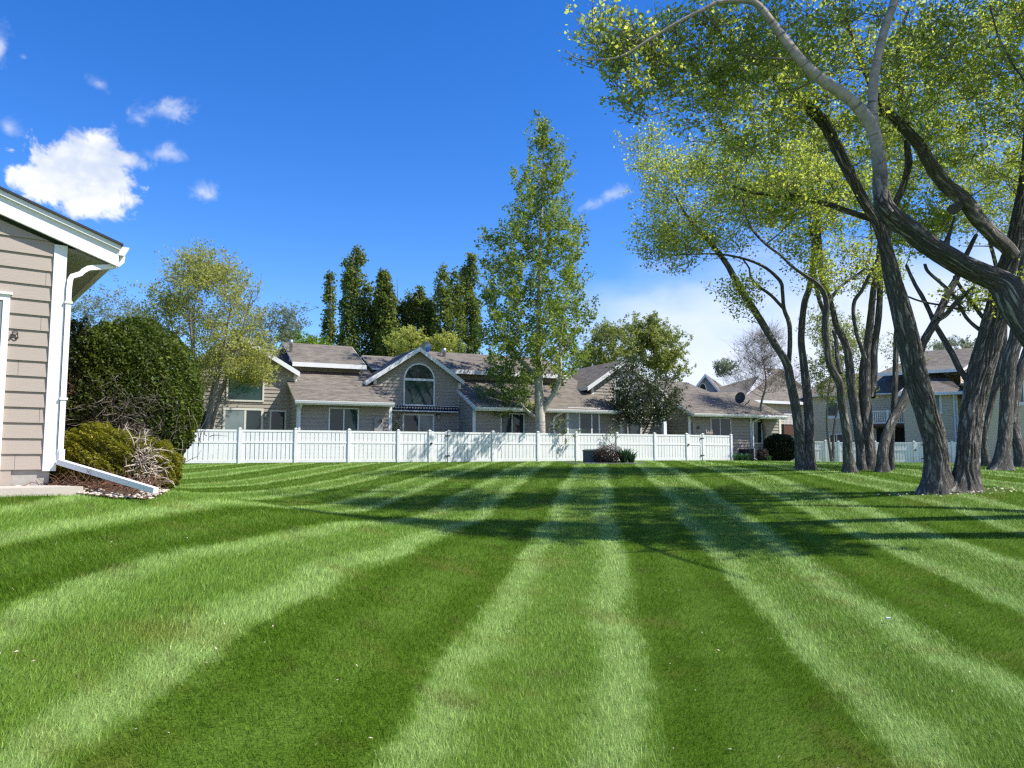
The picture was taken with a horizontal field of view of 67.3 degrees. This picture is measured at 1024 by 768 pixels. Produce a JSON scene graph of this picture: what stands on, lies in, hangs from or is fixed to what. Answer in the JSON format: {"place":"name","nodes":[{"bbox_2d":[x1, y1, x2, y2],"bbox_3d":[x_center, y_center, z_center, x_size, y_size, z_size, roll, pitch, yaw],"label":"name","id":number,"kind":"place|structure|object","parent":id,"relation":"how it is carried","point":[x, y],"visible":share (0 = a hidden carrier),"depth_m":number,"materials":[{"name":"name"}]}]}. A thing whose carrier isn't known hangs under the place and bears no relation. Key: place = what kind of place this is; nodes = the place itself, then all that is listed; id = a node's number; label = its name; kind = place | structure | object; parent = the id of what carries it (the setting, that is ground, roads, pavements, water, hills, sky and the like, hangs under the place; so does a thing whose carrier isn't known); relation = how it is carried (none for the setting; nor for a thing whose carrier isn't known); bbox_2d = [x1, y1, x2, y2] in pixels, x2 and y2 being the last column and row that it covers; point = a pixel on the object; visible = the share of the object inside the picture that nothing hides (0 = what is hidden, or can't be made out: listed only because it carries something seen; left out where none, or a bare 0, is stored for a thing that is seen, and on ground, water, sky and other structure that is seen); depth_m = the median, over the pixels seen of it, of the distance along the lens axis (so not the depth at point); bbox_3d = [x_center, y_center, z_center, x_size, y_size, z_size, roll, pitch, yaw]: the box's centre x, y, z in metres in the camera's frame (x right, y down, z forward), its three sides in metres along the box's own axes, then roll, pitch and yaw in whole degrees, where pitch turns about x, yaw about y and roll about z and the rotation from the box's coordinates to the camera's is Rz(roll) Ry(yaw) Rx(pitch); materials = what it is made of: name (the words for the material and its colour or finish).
{"place":"outdoors","nodes":[
{"label":"outdoors","id":0,"kind":"place"},
{"bbox_2d":[0,485,82,496],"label":"path","id":1,"kind":"structure","parent":0,"point":[49,490],"depth_m":9.23,"materials":[{"name":"concrete"}]},
{"bbox_2d":[49,482,154,498],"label":"soil","id":2,"kind":"structure","parent":0,"point":[125,492],"depth_m":9.95,"materials":[{"name":"brown soil"}]},
{"bbox_2d":[49,316,118,481],"bbox_3d":[-7.797,0.309,13.623,1.409,3.145,1.537,0,-5,0],"label":"evergreen bush","id":3,"kind":"object","parent":2,"relation":"on","point":[75,324],"visible":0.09,"depth_m":13.35,"materials":[{"name":"green plant"}]},
{"bbox_2d":[14,483,168,498],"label":"pebbles","id":4,"kind":"object","parent":2,"relation":"on","point":[149,495],"visible":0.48,"depth_m":9.76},
{"bbox_2d":[24,421,175,494],"bbox_3d":[-5.542,1.086,10.583,1.809,1.197,2.134,2,-5,-16],"label":"arborvitae shrub","id":5,"kind":"object","parent":2,"relation":"on","point":[82,443],"visible":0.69,"depth_m":10.57,"materials":[{"name":"green plant"}]},
{"bbox_2d":[89,423,185,492],"bbox_3d":[-5.334,1.327,11.199,1.312,1.535,1.338,-2,-5,18],"label":"arborvitae shrub","id":6,"kind":"object","parent":2,"relation":"on","point":[168,461],"visible":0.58,"depth_m":10.99,"materials":[{"name":"grey plant"}]},
{"bbox_2d":[61,316,221,469],"bbox_3d":[-7.093,0.434,14.050,2.929,3.483,3.158,4,-6,-36],"label":"clipped hedge bush","id":7,"kind":"object","parent":2,"relation":"on","point":[169,404],"visible":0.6,"depth_m":13.53,"materials":[{"name":"green plant"}]},
{"bbox_2d":[0,460,1023,767],"bbox_3d":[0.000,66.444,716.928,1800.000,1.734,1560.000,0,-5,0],"label":"lawn","id":8,"kind":"structure","parent":0,"point":[128,730],"depth_m":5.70,"materials":[{"name":"green plant"}]},
{"bbox_2d":[0,186,158,493],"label":"lap sided house","id":9,"kind":"structure","parent":8,"relation":"on","point":[54,266],"depth_m":9.91,"materials":[{"name":"beige"}]},
{"bbox_2d":[0,294,10,461],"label":"window","id":10,"kind":"structure","parent":9,"relation":"in","point":[4,298],"depth_m":9.67,"materials":[{"name":"white plastic"}]},
{"bbox_2d":[10,331,18,338],"bbox_3d":[-6.319,-0.623,9.758,0.101,0.110,0.014,4,-7,-38],"label":"wall ornament","id":11,"kind":"object","parent":9,"relation":"attached to","point":[17,337],"depth_m":9.76,"materials":[{"name":"black metal"}]},
{"bbox_2d":[70,271,170,375],"bbox_3d":[-27.648,-1.144,52.188,8.067,12.744,5.959,0,-5,0],"label":"sparse tree","id":12,"kind":"object","parent":8,"relation":"on","point":[96,303],"visible":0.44,"depth_m":52.21,"materials":[{"name":"green plant"}]},
{"bbox_2d":[127,237,288,459],"bbox_3d":[-14.358,-1.602,36.294,7.422,10.807,5.662,0,-5,0],"label":"budding tree","id":13,"kind":"object","parent":8,"relation":"on","point":[206,277],"visible":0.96,"depth_m":35.84,"materials":[{"name":"green plant"}]},
{"bbox_2d":[234,297,318,350],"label":"sparse tree","id":14,"kind":"object","parent":8,"relation":"on","point":[286,314],"visible":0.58,"depth_m":57.89,"materials":[{"name":"green plant"}]},
{"bbox_2d":[182,337,394,459],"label":"townhouse","id":15,"kind":"structure","parent":8,"relation":"on","point":[322,387],"depth_m":38.99,"materials":[{"name":"beige"}]},
{"bbox_2d":[200,409,214,448],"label":"window","id":16,"kind":"structure","parent":15,"relation":"in","point":[203,420],"depth_m":37.72,"materials":[{"name":"glass"}]},
{"bbox_2d":[222,407,263,459],"bbox_3d":[-13.440,2.541,38.382,1.923,2.697,0.642,2,-6,-21],"label":"sliding door","id":17,"kind":"structure","parent":15,"relation":"in","point":[233,418],"depth_m":38.47,"materials":[{"name":"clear glass"}]},
{"bbox_2d":[226,353,263,401],"bbox_3d":[-13.395,-0.351,38.704,1.688,2.478,0.759,0,-5,-2],"label":"arched window","id":18,"kind":"structure","parent":15,"relation":"in","point":[243,393],"depth_m":38.63,"materials":[{"name":"glass"}]},
{"bbox_2d":[269,410,285,453],"bbox_3d":[-11.931,2.453,39.139,0.784,2.250,0.339,0,-5,-5],"label":"window","id":19,"kind":"structure","parent":15,"relation":"in","point":[277,418],"depth_m":39.18,"materials":[{"name":"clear glass"}]},
{"bbox_2d":[328,407,358,445],"bbox_3d":[-8.402,2.144,38.375,1.507,1.926,0.511,2,-6,-25],"label":"window","id":20,"kind":"structure","parent":15,"relation":"in","point":[340,419],"depth_m":38.38,"materials":[{"name":"grey glass"}]},
{"bbox_2d":[276,325,336,346],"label":"bright tree","id":21,"kind":"object","parent":8,"relation":"on","point":[309,339],"visible":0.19,"depth_m":62.07,"materials":[{"name":"green plant"}]},
{"bbox_2d":[317,270,337,344],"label":"lombardy poplar","id":22,"kind":"object","parent":8,"relation":"on","point":[328,321],"visible":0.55,"depth_m":93.46,"materials":[{"name":"green plant"}]},
{"bbox_2d":[333,244,369,356],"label":"lombardy poplar","id":23,"kind":"object","parent":8,"relation":"on","point":[350,310],"visible":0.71,"depth_m":87.10,"materials":[{"name":"green plant"}]},
{"bbox_2d":[357,279,390,357],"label":"lombardy poplar","id":24,"kind":"object","parent":8,"relation":"on","point":[367,291],"visible":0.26,"depth_m":87.96,"materials":[{"name":"green plant"}]},
{"bbox_2d":[369,266,402,356],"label":"lombardy poplar","id":25,"kind":"object","parent":8,"relation":"on","point":[385,300],"visible":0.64,"depth_m":86.56,"materials":[{"name":"green plant"}]},
{"bbox_2d":[387,301,400,356],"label":"lombardy poplar","id":26,"kind":"object","parent":8,"relation":"on","point":[396,322],"visible":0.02,"depth_m":91.12,"materials":[{"name":"green plant"}]},
{"bbox_2d":[392,412,400,430],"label":"leafy plant","id":27,"kind":"object","parent":8,"relation":"on","point":[395,421],"visible":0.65,"depth_m":39.67,"materials":[{"name":"green plant"}]},
{"bbox_2d":[394,289,414,349],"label":"lombardy poplar","id":28,"kind":"object","parent":8,"relation":"on","point":[403,310],"visible":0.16,"depth_m":91.16,"materials":[{"name":"green plant"}]},
{"bbox_2d":[401,285,436,349],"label":"lombardy poplar","id":29,"kind":"object","parent":8,"relation":"on","point":[420,307],"visible":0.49,"depth_m":90.03,"materials":[{"name":"green plant"}]},
{"bbox_2d":[382,324,465,353],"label":"olive tree","id":30,"kind":"object","parent":8,"relation":"on","point":[409,333],"visible":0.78,"depth_m":70.06,"materials":[{"name":"green plant"}]},
{"bbox_2d":[427,293,438,350],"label":"lombardy poplar","id":31,"kind":"object","parent":8,"relation":"on","point":[434,310],"visible":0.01,"depth_m":92.27,"materials":[{"name":"green plant"}]},
{"bbox_2d":[428,262,468,352],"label":"lombardy poplar","id":32,"kind":"object","parent":8,"relation":"on","point":[445,299],"visible":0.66,"depth_m":88.72,"materials":[{"name":"green plant"}]},
{"bbox_2d":[183,427,732,463],"bbox_3d":[-0.591,3.345,39.519,30.347,1.952,0.177,2,-6,-25],"label":"fence","id":33,"kind":"object","parent":8,"relation":"on","point":[515,447],"visible":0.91,"depth_m":38.00,"materials":[{"name":"plastic"}]},
{"bbox_2d":[458,251,483,353],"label":"lombardy poplar","id":34,"kind":"object","parent":8,"relation":"on","point":[473,306],"visible":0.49,"depth_m":92.50,"materials":[{"name":"green plant"}]},
{"bbox_2d":[361,341,622,458],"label":"townhouse","id":35,"kind":"structure","parent":8,"relation":"on","point":[424,387],"depth_m":43.00,"materials":[{"name":"beige"}]},
{"bbox_2d":[402,413,433,458],"bbox_3d":[-5.148,2.951,42.253,1.826,2.626,0.609,2,-6,-23],"label":"sliding door","id":36,"kind":"structure","parent":35,"relation":"in","point":[410,422],"depth_m":42.31,"materials":[{"name":"white paint"}]},
{"bbox_2d":[403,363,434,405],"bbox_3d":[-5.133,0.032,42.542,1.697,2.385,0.763,0,-5,-2],"label":"arched window","id":37,"kind":"structure","parent":35,"relation":"in","point":[418,379],"depth_m":42.54,"materials":[{"name":"grey glass"}]},
{"bbox_2d":[500,413,523,449],"bbox_3d":[0.024,2.614,42.294,1.443,2.005,0.495,2,-6,-23],"label":"window","id":38,"kind":"structure","parent":35,"relation":"in","point":[514,424],"depth_m":42.32,"materials":[{"name":"grey glass"}]},
{"bbox_2d":[565,407,600,448],"bbox_3d":[4.091,2.737,43.960,2.167,2.763,0.549,2,-6,-24],"label":"bay window","id":39,"kind":"structure","parent":35,"relation":"in","point":[588,423],"depth_m":44.01,"materials":[{"name":"grey glass"}]},
{"bbox_2d":[12,521,988,767],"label":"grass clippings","id":40,"kind":"object","parent":8,"relation":"on","point":[443,675],"depth_m":5.09,"materials":[{"name":"green plant"}]},
{"bbox_2d":[465,109,599,456],"bbox_3d":[1.007,-5.839,42.565,7.619,19.623,11.589,0,-5,0],"label":"aspen tree","id":41,"kind":"object","parent":8,"relation":"on","point":[539,338],"visible":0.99,"depth_m":41.84,"materials":[{"name":"green plant"}]},
{"bbox_2d":[546,419,580,455],"bbox_3d":[2.763,2.830,40.929,1.913,2.060,0.692,0,-5,0],"label":"leafy plant","id":42,"kind":"object","parent":8,"relation":"on","point":[564,430],"visible":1,"depth_m":40.92,"materials":[{"name":"green plant"}]},
{"bbox_2d":[568,317,640,368],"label":"pale green tree","id":43,"kind":"object","parent":8,"relation":"on","point":[597,353],"visible":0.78,"depth_m":59.41,"materials":[{"name":"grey plant"}]},
{"bbox_2d":[566,462,644,463],"bbox_3d":[4.527,3.796,36.715,3.809,0.132,1.110,0,-5,0],"label":"garden edging","id":44,"kind":"object","parent":8,"relation":"on","point":[606,463],"visible":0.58,"depth_m":36.42,"materials":[{"name":"concrete"}]},
{"bbox_2d":[602,419,620,443],"bbox_3d":[5.495,2.656,42.141,1.034,1.602,0.763,-2,-6,24],"label":"leafy plant","id":45,"kind":"object","parent":8,"relation":"on","point":[613,432],"visible":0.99,"depth_m":42.11,"materials":[{"name":"green plant"}]},
{"bbox_2d":[602,346,691,433],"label":"crabapple tree","id":46,"kind":"object","parent":8,"relation":"on","point":[654,411],"visible":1,"depth_m":44.72,"materials":[{"name":"green plant"}]},
{"bbox_2d":[617,309,696,381],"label":"round green tree","id":47,"kind":"object","parent":8,"relation":"on","point":[653,336],"visible":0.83,"depth_m":61.37,"materials":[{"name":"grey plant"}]},
{"bbox_2d":[571,359,788,460],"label":"townhouse","id":48,"kind":"structure","parent":8,"relation":"on","point":[738,416],"depth_m":49.02,"materials":[{"name":"beige"}]},
{"bbox_2d":[614,375,639,409],"bbox_3d":[7.267,0.529,48.311,1.852,2.289,0.836,0,-5,-2],"label":"arched window","id":49,"kind":"structure","parent":48,"relation":"in","point":[621,375],"depth_m":48.37,"materials":[{"name":"grey glass"}]},
{"bbox_2d":[623,418,641,433],"bbox_3d":[7.389,3.483,48.103,1.573,2.632,0.777,0,-5,0],"label":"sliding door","id":50,"kind":"structure","parent":48,"relation":"in","point":[633,430],"depth_m":48.26,"materials":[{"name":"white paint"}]},
{"bbox_2d":[696,374,721,391],"bbox_3d":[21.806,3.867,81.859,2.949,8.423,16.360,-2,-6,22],"label":"dormer","id":51,"kind":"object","parent":48,"relation":"attached to","point":[707,383],"depth_m":74.84,"materials":[{"name":"grey"}]},
{"bbox_2d":[699,383,706,390],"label":"arched window","id":52,"kind":"structure","parent":51,"relation":"in","point":[702,385],"depth_m":74.97,"materials":[{"name":"white paint"}]},
{"bbox_2d":[710,418,730,449],"bbox_3d":[13.146,3.129,48.410,1.636,1.995,0.576,2,-6,-22],"label":"window","id":53,"kind":"structure","parent":48,"relation":"in","point":[719,426],"depth_m":48.42,"materials":[{"name":"grey glass"}]},
{"bbox_2d":[754,421,761,443],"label":"window","id":54,"kind":"structure","parent":48,"relation":"in","point":[757,425],"depth_m":49.99,"materials":[{"name":"black glass"}]},
{"bbox_2d":[712,357,739,382],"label":"budding tree","id":55,"kind":"object","parent":8,"relation":"on","point":[719,368],"visible":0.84,"depth_m":80.22,"materials":[{"name":"green plant"}]},
{"bbox_2d":[610,102,858,469],"bbox_3d":[8.276,-3.737,28.633,10.413,14.162,6.893,3,-6,-32],"label":"cottonwood tree","id":56,"kind":"object","parent":8,"relation":"on","point":[804,449],"visible":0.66,"depth_m":27.68,"materials":[{"name":"green plant"}]},
{"bbox_2d":[733,453,740,460],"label":"iris plant","id":57,"kind":"object","parent":8,"relation":"on","point":[737,457],"visible":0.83,"depth_m":45.24,"materials":[{"name":"green plant"}]},
{"bbox_2d":[739,453,746,460],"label":"iris plant","id":58,"kind":"object","parent":8,"relation":"on","point":[742,458],"visible":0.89,"depth_m":45.26,"materials":[{"name":"green plant"}]},
{"bbox_2d":[743,453,752,460],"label":"iris plant","id":59,"kind":"object","parent":8,"relation":"on","point":[747,458],"visible":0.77,"depth_m":45.29,"materials":[{"name":"green plant"}]},
{"bbox_2d":[716,368,804,438],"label":"brown roofed house","id":60,"kind":"structure","parent":8,"relation":"on","point":[779,400],"depth_m":68.80,"materials":[{"name":"beige"}]},
{"bbox_2d":[756,448,768,460],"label":"bush","id":61,"kind":"object","parent":8,"relation":"on","point":[761,455],"visible":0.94,"depth_m":45.93,"materials":[{"name":"brown plant"}]},
{"bbox_2d":[715,313,816,445],"bbox_3d":[16.392,0.301,50.326,7.529,9.737,5.506,0,-5,0],"label":"bare tree","id":62,"kind":"object","parent":8,"relation":"on","point":[764,344],"visible":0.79,"depth_m":50.06,"materials":[{"name":"grey plant"}]},
{"bbox_2d":[763,433,794,460],"bbox_3d":[16.488,3.937,47.319,1.993,1.802,1.734,0,-5,0],"label":"boxwood bush","id":63,"kind":"object","parent":8,"relation":"on","point":[784,443],"visible":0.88,"depth_m":46.74,"materials":[{"name":"green plant"}]},
{"bbox_2d":[557,0,1023,348],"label":"cottonwood tree","id":64,"kind":"object","parent":8,"relation":"on","point":[1004,288],"visible":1,"depth_m":12.98,"materials":[{"name":"green plant"}]},
{"bbox_2d":[704,79,893,472],"bbox_3d":[10.460,-3.924,27.163,5.725,14.351,9.130,-5,-7,42],"label":"cottonwood tree","id":65,"kind":"object","parent":8,"relation":"on","point":[814,262],"visible":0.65,"depth_m":26.48,"materials":[{"name":"green plant"}]},
{"bbox_2d":[791,440,827,461],"bbox_3d":[19.868,4.832,53.844,4.342,1.958,0.154,0,-5,2],"label":"fence","id":66,"kind":"object","parent":8,"relation":"on","point":[821,447],"visible":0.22,"depth_m":53.79,"materials":[{"name":"plastic"}]},
{"bbox_2d":[650,0,1023,494],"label":"cottonwood tree","id":67,"kind":"object","parent":8,"relation":"on","point":[940,476],"visible":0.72,"depth_m":17.98,"materials":[{"name":"green plant"}]},
{"bbox_2d":[791,302,938,461],"bbox_3d":[21.465,-0.320,47.172,8.464,10.443,5.397,0,-5,0],"label":"yellow green tree","id":68,"kind":"object","parent":8,"relation":"on","point":[822,386],"visible":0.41,"depth_m":47.03,"materials":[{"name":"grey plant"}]},
{"bbox_2d":[800,348,972,460],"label":"tan house","id":69,"kind":"structure","parent":8,"relation":"on","point":[945,377],"depth_m":65.76,"materials":[{"name":"beige wood"}]},
{"bbox_2d":[828,401,839,418],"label":"window","id":70,"kind":"structure","parent":69,"relation":"in","point":[831,410],"depth_m":68.26,"materials":[{"name":"grey glass"}]},
{"bbox_2d":[829,433,842,441],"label":"window","id":71,"kind":"structure","parent":69,"relation":"in","point":[838,437],"depth_m":67.90,"materials":[{"name":"grey glass"}]},
{"bbox_2d":[935,395,942,413],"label":"window","id":72,"kind":"structure","parent":69,"relation":"in","point":[938,399],"depth_m":60.67,"materials":[{"name":"grey glass"}]},
{"bbox_2d":[827,441,955,462],"bbox_3d":[31.534,5.078,56.091,16.604,1.934,0.177,0,-5,5],"label":"fence","id":73,"kind":"object","parent":8,"relation":"on","point":[914,447],"visible":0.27,"depth_m":56.32,"materials":[{"name":"plastic"}]},
{"bbox_2d":[820,76,981,471],"bbox_3d":[14.577,-4.128,28.918,6.333,15.014,6.954,0,-5,0],"label":"cottonwood tree","id":74,"kind":"object","parent":8,"relation":"on","point":[882,459],"visible":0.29,"depth_m":27.41,"materials":[{"name":"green plant"}]},
{"bbox_2d":[864,487,1018,496],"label":"fallen leaves","id":75,"kind":"object","parent":8,"relation":"on","point":[965,492],"visible":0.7,"depth_m":17.28,"materials":[{"name":"brown plant"}]},
{"bbox_2d":[869,0,1023,470],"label":"cottonwood tree","id":76,"kind":"object","parent":8,"relation":"on","point":[1004,378],"visible":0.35,"depth_m":28.72,"materials":[{"name":"green plant"}]},
{"bbox_2d":[931,334,975,349],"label":"yellow green tree","id":77,"kind":"object","parent":8,"relation":"on","point":[940,346],"visible":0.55,"depth_m":84.78,"materials":[{"name":"grey plant"}]},
{"bbox_2d":[957,359,1023,459],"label":"tan house","id":78,"kind":"structure","parent":8,"relation":"on","point":[992,436],"depth_m":55.71,"materials":[{"name":"beige wood"}]},
{"bbox_2d":[1020,380,1023,404],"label":"window","id":79,"kind":"structure","parent":78,"relation":"in","point":[1022,392],"depth_m":55.25,"materials":[{"name":"white paint"}]},
{"bbox_2d":[981,3,1023,35],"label":"cottonwood tree","id":80,"kind":"object","parent":8,"relation":"on","point":[1001,16],"visible":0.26,"depth_m":18.73,"materials":[{"name":"green plant"}]},
{"bbox_2d":[988,130,1023,466],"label":"cottonwood tree","id":81,"kind":"object","parent":8,"relation":"on","point":[1018,448],"visible":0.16,"depth_m":29.14,"materials":[{"name":"green plant"}]},
{"bbox_2d":[0,0,1023,433],"label":"sky","id":82,"kind":"structure","parent":0,"point":[290,136],"materials":[{"name":"blue"}]},
{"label":"soil","id":83,"kind":"structure","parent":0,"visible":0},
{"bbox_2d":[582,449,608,462],"bbox_3d":[4.114,3.592,37.797,1.180,0.790,0.860,-2,-5,16],"label":"utility box","id":84,"kind":"object","parent":83,"relation":"on","point":[587,453],"visible":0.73,"depth_m":37.49,"materials":[{"name":"grey paint"}]},
{"bbox_2d":[590,442,621,462],"bbox_3d":[4.653,3.332,37.108,1.796,1.074,1.258,0,-5,0],"label":"brown shrub","id":85,"kind":"object","parent":83,"relation":"on","point":[612,458],"visible":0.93,"depth_m":36.98,"materials":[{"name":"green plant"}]},
{"bbox_2d":[617,448,633,462],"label":"iris plant","id":86,"kind":"object","parent":83,"relation":"on","point":[623,458],"visible":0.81,"depth_m":36.87,"materials":[{"name":"green plant"}]},
{"bbox_2d":[628,451,636,462],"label":"iris plant","id":87,"kind":"object","parent":83,"relation":"on","point":[632,457],"visible":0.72,"depth_m":37.07,"materials":[{"name":"green plant"}]}
]}

